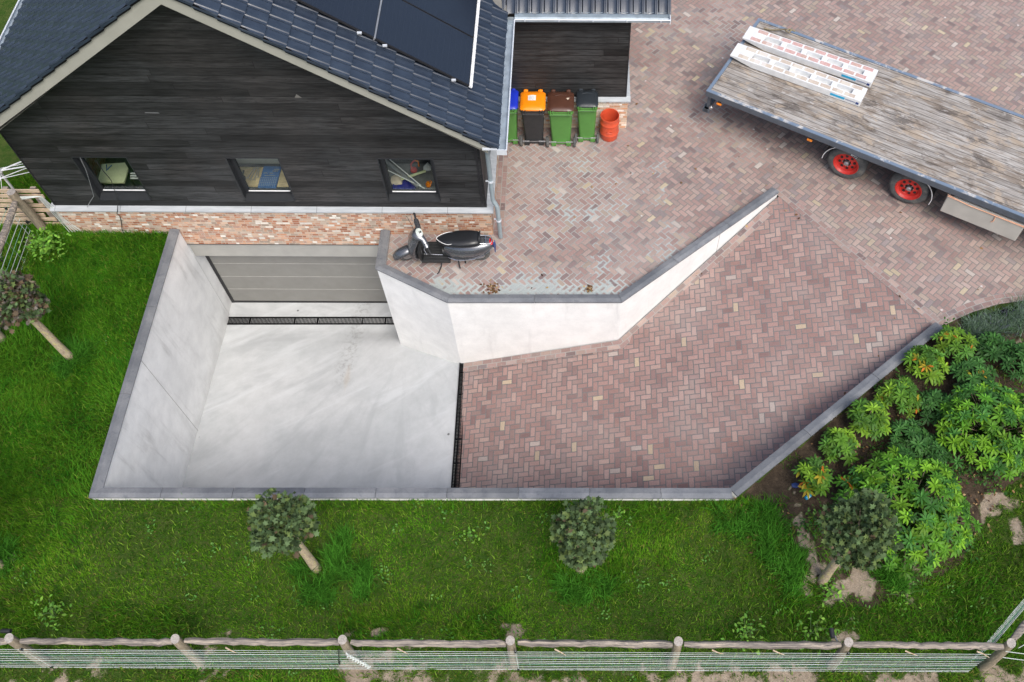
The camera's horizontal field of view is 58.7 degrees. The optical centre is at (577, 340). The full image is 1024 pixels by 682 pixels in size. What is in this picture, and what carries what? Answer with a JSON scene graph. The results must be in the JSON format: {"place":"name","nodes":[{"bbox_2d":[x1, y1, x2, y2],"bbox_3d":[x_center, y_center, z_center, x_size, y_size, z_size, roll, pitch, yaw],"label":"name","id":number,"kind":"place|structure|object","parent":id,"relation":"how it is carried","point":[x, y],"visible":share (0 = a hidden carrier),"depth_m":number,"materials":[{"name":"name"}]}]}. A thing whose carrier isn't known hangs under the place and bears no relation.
{"place":"outdoors","nodes":[
{"label":"outdoors","id":0,"kind":"place"},
{"bbox_2d":[187,244,231,313],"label":"garage side wall","id":1,"kind":"structure","parent":0,"point":[211,276],"depth_m":19.37,"materials":[{"name":"grey concrete"}]},
{"bbox_2d":[182,303,462,488],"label":"concrete floor","id":2,"kind":"structure","parent":0,"point":[330,406],"depth_m":18.62,"materials":[{"name":"grey concrete"}]},
{"bbox_2d":[90,228,228,491],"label":"retaining wall","id":3,"kind":"structure","parent":2,"relation":"on","point":[156,420],"depth_m":17.16,"materials":[{"name":"grey concrete"}]},
{"bbox_2d":[0,0,514,302],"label":"house","id":4,"kind":"structure","parent":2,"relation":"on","point":[178,108],"depth_m":15.37,"materials":[{"name":"black wood"}]},
{"bbox_2d":[80,158,93,206],"bbox_3d":[-8.972,-2.873,16.477,0.463,1.284,0.038,-6,59,-4],"label":"cable","id":5,"kind":"object","parent":4,"relation":"attached to","point":[89,181],"visible":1,"depth_m":16.51,"materials":[{"name":"metal"}]},
{"bbox_2d":[95,160,123,232],"bbox_3d":[-8.628,-2.603,16.816,0.388,2.001,0.088,-13,59,-8],"label":"cable","id":6,"kind":"object","parent":4,"relation":"attached to","point":[115,192],"visible":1,"depth_m":16.74,"materials":[{"name":"black plastic"}]},
{"bbox_2d":[70,157,151,200],"bbox_3d":[-8.425,-3.003,16.461,0.988,1.144,0.210,0,59,0],"label":"window","id":7,"kind":"structure","parent":4,"relation":"in","point":[103,194],"depth_m":16.86,"materials":[{"name":"black metal"}]},
{"bbox_2d":[98,163,136,187],"bbox_3d":[-8.910,-3.017,17.752,0.550,0.835,0.500,0,58,0],"label":"pale table","id":8,"kind":"object","parent":4,"relation":"on","point":[116,173],"visible":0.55,"depth_m":17.39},
{"bbox_2d":[130,172,137,178],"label":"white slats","id":9,"kind":"object","parent":4,"relation":"attached to","point":[133,176],"visible":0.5,"depth_m":17.48,"materials":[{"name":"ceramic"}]},
{"bbox_2d":[224,157,295,200],"bbox_3d":[-5.730,-2.989,16.461,0.958,1.144,0.210,0,59,0],"label":"window","id":10,"kind":"structure","parent":4,"relation":"in","point":[252,194],"depth_m":16.86,"materials":[{"name":"black metal"}]},
{"bbox_2d":[238,164,289,188],"bbox_3d":[-5.615,-2.991,17.719,2.540,0.880,0.750,0,58,0],"label":"workbench","id":11,"kind":"object","parent":4,"relation":"on","point":[254,183],"visible":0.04,"depth_m":17.30,"materials":[{"name":"beige wood"}]},
{"bbox_2d":[236,159,278,163],"bbox_3d":[-5.612,-3.691,17.726,2.540,0.200,0.430,0,58,0],"label":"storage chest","id":12,"kind":"object","parent":11,"relation":"on","point":[257,161],"depth_m":17.64,"materials":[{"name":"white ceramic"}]},
{"bbox_2d":[258,166,280,188],"bbox_3d":[-5.860,-3.119,17.254,0.340,0.062,0.540,1,59,1],"label":"tool case","id":13,"kind":"object","parent":11,"relation":"on","point":[269,177],"visible":0.99,"depth_m":17.21,"materials":[{"name":"blue plastic"}]},
{"bbox_2d":[205,256,387,302],"bbox_3d":[-5.723,-1.510,19.353,4.060,2.406,0.090,0,59,0],"label":"garage door","id":14,"kind":"structure","parent":4,"relation":"in","point":[245,279],"depth_m":19.60,"materials":[{"name":"grey metal"}]},
{"bbox_2d":[385,159,419,187],"bbox_3d":[-3.354,-3.190,17.291,0.950,0.093,0.063,38,66,21],"label":"rod","id":15,"kind":"object","parent":4,"relation":"attached to","point":[396,169],"visible":0.85,"depth_m":17.27,"materials":[{"name":"metal"}]},
{"bbox_2d":[388,170,424,188],"bbox_3d":[-3.265,-3.072,17.195,0.870,0.070,0.020,26,62,15],"label":"rod","id":16,"kind":"object","parent":15,"relation":"on","point":[403,177],"visible":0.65,"depth_m":17.21,"materials":[{"name":"grey metal"}]},
{"bbox_2d":[389,159,420,185],"bbox_3d":[-3.289,-3.215,17.289,0.899,0.060,0.020,39,66,21],"label":"rod","id":17,"kind":"object","parent":4,"relation":"on","point":[404,171],"visible":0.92,"depth_m":17.29,"materials":[{"name":"grey metal"}]},
{"bbox_2d":[376,158,440,201],"bbox_3d":[-3.040,-2.976,16.461,0.998,1.144,0.210,0,59,0],"label":"window","id":18,"kind":"structure","parent":4,"relation":"in","point":[393,195],"depth_m":16.88,"materials":[{"name":"black metal"}]},
{"bbox_2d":[386,163,435,188],"bbox_3d":[-3.285,-2.994,17.869,1.500,0.640,0.750,0,58,0],"label":"clutter bench","id":19,"kind":"object","parent":4,"relation":"on","point":[422,179],"depth_m":17.66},
{"bbox_2d":[391,173,402,184],"bbox_3d":[-3.494,-3.121,17.500,0.220,0.100,0.280,0,58,0],"label":"cardboard bundle","id":20,"kind":"object","parent":19,"relation":"on","point":[396,180],"visible":0.79,"depth_m":17.45,"materials":[{"name":"beige cardboard"}]},
{"bbox_2d":[393,178,415,188],"bbox_3d":[-3.325,-2.969,17.440,0.460,0.055,0.460,0,58,0],"label":"blue bowl","id":21,"kind":"object","parent":19,"relation":"on","point":[406,184],"visible":0.48,"depth_m":17.46,"materials":[{"name":"plastic"}]},
{"bbox_2d":[410,160,418,172],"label":"ear defenders","id":22,"kind":"object","parent":19,"relation":"on","point":[413,169],"visible":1,"depth_m":17.59,"materials":[{"name":"red plastic"}]},
{"bbox_2d":[423,162,430,170],"bbox_3d":[-2.923,-3.386,17.618,0.140,0.100,0.200,0,58,0],"label":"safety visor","id":23,"kind":"object","parent":19,"relation":"on","point":[427,166],"visible":0.87,"depth_m":17.58,"materials":[{"name":"grey plastic"}]},
{"bbox_2d":[426,180,431,187],"bbox_3d":[-2.859,-3.036,17.440,0.130,0.128,0.136,23,61,13],"label":"orange mug","id":24,"kind":"object","parent":19,"relation":"on","point":[428,184],"visible":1,"depth_m":17.41,"materials":[{"name":"orange ceramic"}]},
{"bbox_2d":[401,170,425,179],"bbox_3d":[-3.144,-3.173,17.346,0.499,0.072,0.052,-24,61,-14],"label":"rod","id":25,"kind":"object","parent":4,"relation":"attached to","point":[417,173],"visible":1,"depth_m":17.34,"materials":[{"name":"beige wood"}]},
{"bbox_2d":[227,317,393,324],"bbox_3d":[-5.773,-0.425,20.118,3.990,0.112,0.194,0,59,0],"label":"floor drain","id":26,"kind":"object","parent":2,"relation":"on","point":[295,322],"visible":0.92,"depth_m":20.07,"materials":[{"name":"grey metal"}]},
{"bbox_2d":[89,487,731,500],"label":"retaining wall","id":27,"kind":"structure","parent":2,"relation":"on","point":[457,494],"depth_m":14.71,"materials":[{"name":"concrete"}]},
{"bbox_2d":[451,363,463,487],"bbox_3d":[-2.333,2.061,17.717,0.164,0.112,3.740,0,59,0],"label":"floor drain","id":28,"kind":"object","parent":2,"relation":"on","point":[455,478],"visible":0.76,"depth_m":17.77,"materials":[{"name":"black metal"}]},
{"bbox_2d":[375,187,778,364],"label":"retaining wall","id":29,"kind":"structure","parent":2,"relation":"on","point":[439,323],"depth_m":17.47,"materials":[{"name":"concrete"}]},
{"bbox_2d":[493,142,508,234],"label":"edge pavement","id":30,"kind":"structure","parent":0,"point":[501,180],"depth_m":18.31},
{"bbox_2d":[0,0,1022,318],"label":"ground","id":31,"kind":"structure","parent":0,"point":[8,156],"depth_m":18.91,"materials":[{"name":"soil"}]},
{"bbox_2d":[0,168,1023,681],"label":"lawn","id":32,"kind":"structure","parent":0,"point":[778,478],"depth_m":14.12,"materials":[{"name":"plant"}]},
{"bbox_2d":[0,161,28,198],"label":"rotary dryer","id":33,"kind":"object","parent":32,"relation":"on","point":[5,177],"visible":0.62,"depth_m":17.23,"materials":[{"name":"white metal"}]},
{"bbox_2d":[0,189,45,342],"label":"corner fence","id":34,"kind":"object","parent":32,"relation":"on","point":[30,213],"visible":0.94,"depth_m":16.66,"materials":[{"name":"brown wood"}]},
{"bbox_2d":[0,206,32,273],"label":"sheep netting","id":35,"kind":"object","parent":34,"relation":"attached to","point":[5,208],"visible":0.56,"depth_m":17.07,"materials":[{"name":"white metal"}]},
{"bbox_2d":[20,196,80,231],"bbox_3d":[-9.968,-2.415,17.187,0.758,1.006,0.118,5,59,3],"label":"fence wire","id":36,"kind":"object","parent":34,"relation":"attached to","point":[28,197],"visible":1,"depth_m":17.04,"materials":[{"name":"white metal"}]},
{"bbox_2d":[0,186,62,225],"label":"pallet panel","id":37,"kind":"object","parent":32,"relation":"on","point":[34,190],"visible":0.64,"depth_m":17.28,"materials":[{"name":"beige wood"}]},
{"bbox_2d":[0,269,74,359],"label":"round tree","id":38,"kind":"object","parent":32,"relation":"on","point":[20,296],"visible":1,"depth_m":14.64,"materials":[{"name":"green plant"}]},
{"bbox_2d":[17,222,70,261],"bbox_3d":[-10.050,-1.801,17.249,0.854,0.481,0.934,28,62,16],"label":"weed plant","id":39,"kind":"object","parent":32,"relation":"on","point":[48,245],"visible":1,"depth_m":17.19,"materials":[{"name":"green plant"}]},
{"bbox_2d":[28,594,72,635],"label":"weed plant","id":40,"kind":"object","parent":32,"relation":"on","point":[51,612],"visible":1,"depth_m":13.66,"materials":[{"name":"green plant"}]},
{"bbox_2d":[247,487,321,573],"bbox_3d":[-4.178,2.919,13.366,1.019,2.309,1.007,-12,59,-8],"label":"round tree","id":41,"kind":"object","parent":32,"relation":"on","point":[283,523],"visible":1,"depth_m":12.63,"materials":[{"name":"green plant"}]},
{"bbox_2d":[463,527,484,543],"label":"weed plant","id":42,"kind":"object","parent":32,"relation":"on","point":[469,535],"visible":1,"depth_m":14.43,"materials":[{"name":"green plant"}]},
{"bbox_2d":[14,263,995,681],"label":"weeds","id":43,"kind":"object","parent":32,"relation":"on","point":[490,571],"visible":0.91,"depth_m":14.05,"materials":[{"name":"green plant"}]},
{"bbox_2d":[0,633,1015,671],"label":"post and rail fence","id":44,"kind":"object","parent":32,"relation":"on","point":[999,653],"visible":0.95,"depth_m":12.68,"materials":[{"name":"brown wood"}]},
{"bbox_2d":[0,628,11,633],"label":"garden spotlight","id":45,"kind":"object","parent":44,"relation":"attached to","point":[7,631],"visible":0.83,"depth_m":12.80,"materials":[{"name":"black plastic"}]},
{"bbox_2d":[346,652,370,668],"bbox_3d":[-3.147,4.587,13.013,0.208,0.819,0.067,0,58,0],"label":"twine knot","id":46,"kind":"object","parent":44,"relation":"attached to","point":[360,661],"visible":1,"depth_m":12.98,"materials":[{"name":"white fabric"}]},
{"bbox_2d":[0,648,990,672],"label":"sheep netting","id":47,"kind":"object","parent":44,"relation":"attached to","point":[515,652],"visible":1,"depth_m":13.05,"materials":[{"name":"white metal"}]},
{"bbox_2d":[829,628,837,640],"bbox_3d":[3.610,4.173,12.840,0.103,0.107,0.212,-14,60,-9],"label":"garden spotlight","id":48,"kind":"object","parent":44,"relation":"attached to","point":[832,633],"visible":0.95,"depth_m":12.82,"materials":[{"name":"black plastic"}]},
{"bbox_2d":[971,599,1023,660],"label":"sheep netting","id":49,"kind":"object","parent":44,"relation":"attached to","point":[998,635],"visible":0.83,"depth_m":13.35,"materials":[{"name":"white metal"}]},
{"bbox_2d":[1003,645,1023,659],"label":"fence wire","id":50,"kind":"object","parent":44,"relation":"attached to","point":[1014,652],"visible":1,"depth_m":12.67,"materials":[{"name":"silver metal"}]},
{"bbox_2d":[549,495,617,575],"bbox_3d":[0.078,2.965,13.369,0.999,2.275,1.016,0,58,0],"label":"round tree","id":51,"kind":"object","parent":32,"relation":"on","point":[582,534],"visible":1,"depth_m":12.73,"materials":[{"name":"green plant"}]},
{"bbox_2d":[613,506,624,517],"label":"weed plant","id":52,"kind":"object","parent":32,"relation":"on","point":[618,515],"visible":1,"depth_m":14.58,"materials":[{"name":"green plant"}]},
{"bbox_2d":[721,611,764,656],"bbox_3d":[2.548,4.418,13.581,0.596,0.302,0.601,35,65,19],"label":"weed plant","id":53,"kind":"object","parent":32,"relation":"on","point":[744,633],"visible":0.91,"depth_m":13.55,"materials":[{"name":"green plant"}]},
{"bbox_2d":[480,103,1022,553],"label":"leaf litter","id":54,"kind":"object","parent":32,"relation":"on","point":[589,288],"visible":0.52,"depth_m":15.38,"materials":[{"name":"brown plant"}]},
{"bbox_2d":[791,483,798,487],"bbox_3d":[3.588,2.380,14.955,0.120,0.048,0.100,0,58,0],"label":"plastic scrap","id":55,"kind":"object","parent":32,"relation":"on","point":[794,485],"visible":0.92,"depth_m":14.94,"materials":[{"name":"blue plastic"}]},
{"bbox_2d":[791,454,833,498],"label":"rhododendron","id":56,"kind":"object","parent":32,"relation":"on","point":[814,474],"visible":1,"depth_m":14.65,"materials":[{"name":"green plant"}]},
{"bbox_2d":[790,603,839,654],"bbox_3d":[3.593,4.341,13.636,0.706,0.294,0.708,-12,59,-8],"label":"weed plant","id":57,"kind":"object","parent":32,"relation":"on","point":[814,623],"visible":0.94,"depth_m":13.60,"materials":[{"name":"green plant"}]},
{"bbox_2d":[822,583,844,602],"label":"weed plant","id":58,"kind":"object","parent":32,"relation":"on","point":[835,590],"visible":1,"depth_m":13.97,"materials":[{"name":"green plant"}]},
{"bbox_2d":[818,427,860,466],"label":"rhododendron","id":59,"kind":"object","parent":32,"relation":"on","point":[839,443],"visible":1,"depth_m":14.91,"materials":[{"name":"green plant"}]},
{"bbox_2d":[831,474,877,503],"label":"rhododendron","id":60,"kind":"object","parent":32,"relation":"on","point":[847,482],"visible":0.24,"depth_m":14.63,"materials":[{"name":"green plant"}]},
{"bbox_2d":[815,487,903,584],"bbox_3d":[3.909,2.981,13.189,1.158,2.589,1.160,0,58,0],"label":"round tree","id":61,"kind":"object","parent":32,"relation":"on","point":[850,528],"visible":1,"depth_m":12.46,"materials":[{"name":"green plant"}]},
{"bbox_2d":[845,397,891,441],"bbox_3d":[4.907,1.318,15.273,0.762,0.657,0.807,0,58,0],"label":"rhododendron","id":62,"kind":"object","parent":32,"relation":"on","point":[866,421],"visible":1,"depth_m":15.10,"materials":[{"name":"green plant"}]},
{"bbox_2d":[873,376,921,419],"bbox_3d":[5.495,0.965,15.545,0.837,0.567,0.815,0,58,0],"label":"rhododendron","id":63,"kind":"object","parent":32,"relation":"on","point":[902,395],"visible":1,"depth_m":15.40,"materials":[{"name":"green plant"}]},
{"bbox_2d":[886,580,920,615],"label":"weed plant","id":64,"kind":"object","parent":32,"relation":"on","point":[897,593],"visible":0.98,"depth_m":13.94,"materials":[{"name":"green plant"}]},
{"bbox_2d":[788,317,1023,590],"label":"undergrowth","id":65,"kind":"object","parent":32,"relation":"on","point":[966,471],"visible":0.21,"depth_m":14.99,"materials":[{"name":"green plant"}]},
{"bbox_2d":[887,418,928,458],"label":"rhododendron","id":66,"kind":"object","parent":32,"relation":"on","point":[908,440],"visible":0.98,"depth_m":15.06,"materials":[{"name":"green plant"}]},
{"bbox_2d":[836,445,982,579],"bbox_3d":[5.206,2.572,14.245,2.017,1.106,2.039,-28,63,-16],"label":"rhododendron","id":67,"kind":"object","parent":32,"relation":"on","point":[920,518],"visible":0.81,"depth_m":13.94,"materials":[{"name":"green plant"}]},
{"bbox_2d":[900,344,949,385],"bbox_3d":[6.062,0.423,15.843,0.803,0.626,0.824,-19,60,-11],"label":"rhododendron","id":68,"kind":"object","parent":32,"relation":"on","point":[932,369],"visible":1,"depth_m":15.70,"materials":[{"name":"green plant"}]},
{"bbox_2d":[918,388,951,425],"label":"rhododendron","id":69,"kind":"object","parent":32,"relation":"on","point":[931,401],"visible":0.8,"depth_m":15.35,"materials":[{"name":"green plant"}]},
{"bbox_2d":[915,432,956,463],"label":"rhododendron","id":70,"kind":"object","parent":32,"relation":"on","point":[935,450],"visible":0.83,"depth_m":14.97,"materials":[{"name":"green plant"}]},
{"bbox_2d":[931,324,979,363],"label":"rhododendron","id":71,"kind":"object","parent":32,"relation":"on","point":[953,343],"visible":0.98,"depth_m":15.92,"materials":[{"name":"green plant"}]},
{"bbox_2d":[948,353,998,394],"bbox_3d":[6.853,0.612,15.788,0.837,0.525,0.865,25,62,15],"label":"rhododendron","id":72,"kind":"object","parent":32,"relation":"on","point":[977,367],"visible":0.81,"depth_m":15.67,"materials":[{"name":"green plant"}]},
{"bbox_2d":[934,380,1023,480],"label":"rhododendron","id":73,"kind":"object","parent":32,"relation":"on","point":[990,421],"visible":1,"depth_m":14.76,"materials":[{"name":"green plant"}]},
{"bbox_2d":[955,289,1023,355],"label":"lavender","id":74,"kind":"object","parent":32,"relation":"on","point":[1012,322],"visible":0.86,"depth_m":16.52,"materials":[{"name":"green plant"}]},
{"bbox_2d":[975,331,1008,362],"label":"rhododendron","id":75,"kind":"object","parent":32,"relation":"on","point":[988,348],"visible":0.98,"depth_m":16.01,"materials":[{"name":"green plant"}]},
{"bbox_2d":[998,339,1023,381],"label":"rhododendron","id":76,"kind":"object","parent":32,"relation":"on","point":[1013,358],"visible":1,"depth_m":15.80,"materials":[{"name":"green plant"}]},
{"bbox_2d":[1010,620,1023,640],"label":"post and rail fence","id":77,"kind":"object","parent":32,"relation":"on","point":[1017,633],"visible":0.9,"depth_m":12.75,"materials":[{"name":"brown wood"}]},
{"bbox_2d":[463,195,789,371],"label":"edge pavement","id":78,"kind":"structure","parent":0,"point":[737,239],"depth_m":18.02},
{"bbox_2d":[456,197,931,489],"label":"ramp pavement","id":79,"kind":"structure","parent":0,"point":[779,327],"depth_m":17.13,"materials":[{"name":"brick"}]},
{"bbox_2d":[730,322,942,500],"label":"retaining wall","id":80,"kind":"structure","parent":79,"relation":"on","point":[779,455],"depth_m":15.47,"materials":[{"name":"concrete"}]},
{"bbox_2d":[386,0,1023,323],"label":"yard pavement","id":81,"kind":"structure","parent":0,"point":[640,221],"depth_m":18.49,"materials":[{"name":"brick"}]},
{"bbox_2d":[393,212,495,273],"bbox_3d":[-2.508,-1.784,16.854,1.944,1.129,0.772,0,68,0],"label":"motor scooter","id":82,"kind":"object","parent":81,"relation":"on","point":[460,245],"visible":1,"depth_m":16.72,"materials":[{"name":"metal"}]},
{"bbox_2d":[508,89,521,144],"bbox_3d":[-1.437,-4.588,18.598,0.552,1.069,0.664,0,58,0],"label":"wheelie bin","id":83,"kind":"object","parent":81,"relation":"on","point":[513,127],"visible":0.43,"depth_m":18.35,"materials":[{"name":"green plastic"}]},
{"bbox_2d":[520,89,547,145],"bbox_3d":[-0.902,-4.550,18.577,0.588,1.069,0.641,0,58,0],"label":"wheelie bin","id":84,"kind":"object","parent":81,"relation":"on","point":[532,107],"visible":0.98,"depth_m":18.25,"materials":[{"name":"grey plastic"}]},
{"bbox_2d":[547,89,575,146],"bbox_3d":[-0.342,-4.540,18.572,0.612,1.069,0.664,0,58,0],"label":"wheelie bin","id":85,"kind":"object","parent":81,"relation":"on","point":[560,107],"visible":1,"depth_m":18.24,"materials":[{"name":"green plastic"}]},
{"bbox_2d":[502,0,670,127],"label":"side wing","id":86,"kind":"structure","parent":81,"relation":"on","point":[574,46],"depth_m":17.37,"materials":[{"name":"black wood"}]},
{"bbox_2d":[575,89,598,142],"bbox_3d":[0.188,-4.601,18.611,0.508,1.069,0.574,0,58,0],"label":"wheelie bin","id":87,"kind":"object","parent":81,"relation":"on","point":[587,103],"visible":0.98,"depth_m":18.30,"materials":[{"name":"green plastic"}]},
{"bbox_2d":[600,108,619,141],"bbox_3d":[0.657,-4.456,18.800,0.406,0.600,0.415,0,58,0],"label":"barrel","id":88,"kind":"object","parent":81,"relation":"on","point":[609,124],"visible":1,"depth_m":18.72,"materials":[{"name":"plastic"}]},
{"bbox_2d":[702,18,1023,240],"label":"flatbed trailer","id":89,"kind":"object","parent":81,"relation":"on","point":[924,138],"visible":0.98,"depth_m":17.76,"materials":[{"name":"grey wood"}]},
{"bbox_2d":[764,28,795,32],"bbox_3d":[4.234,-6.537,19.030,0.649,0.183,0.148,29,63,16],"label":"rope","id":90,"kind":"object","parent":89,"relation":"on","point":[788,30],"visible":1,"depth_m":19.01,"materials":[{"name":"beige fabric"}]},
{"bbox_2d":[730,43,866,106],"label":"loading ramp","id":91,"kind":"structure","parent":89,"relation":"on","point":[809,78],"depth_m":18.29,"materials":[{"name":"silver metal"}]},
{"bbox_2d":[742,26,877,87],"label":"loading ramp","id":92,"kind":"structure","parent":89,"relation":"on","point":[827,62],"depth_m":18.57,"materials":[{"name":"white metal"}]},
{"bbox_2d":[777,187,941,323],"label":"edge pavement","id":93,"kind":"structure","parent":0,"point":[866,263],"depth_m":17.40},
{"bbox_2d":[938,291,1023,325],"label":"edge pavement","id":94,"kind":"structure","parent":0,"point":[950,315],"depth_m":16.85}
]}

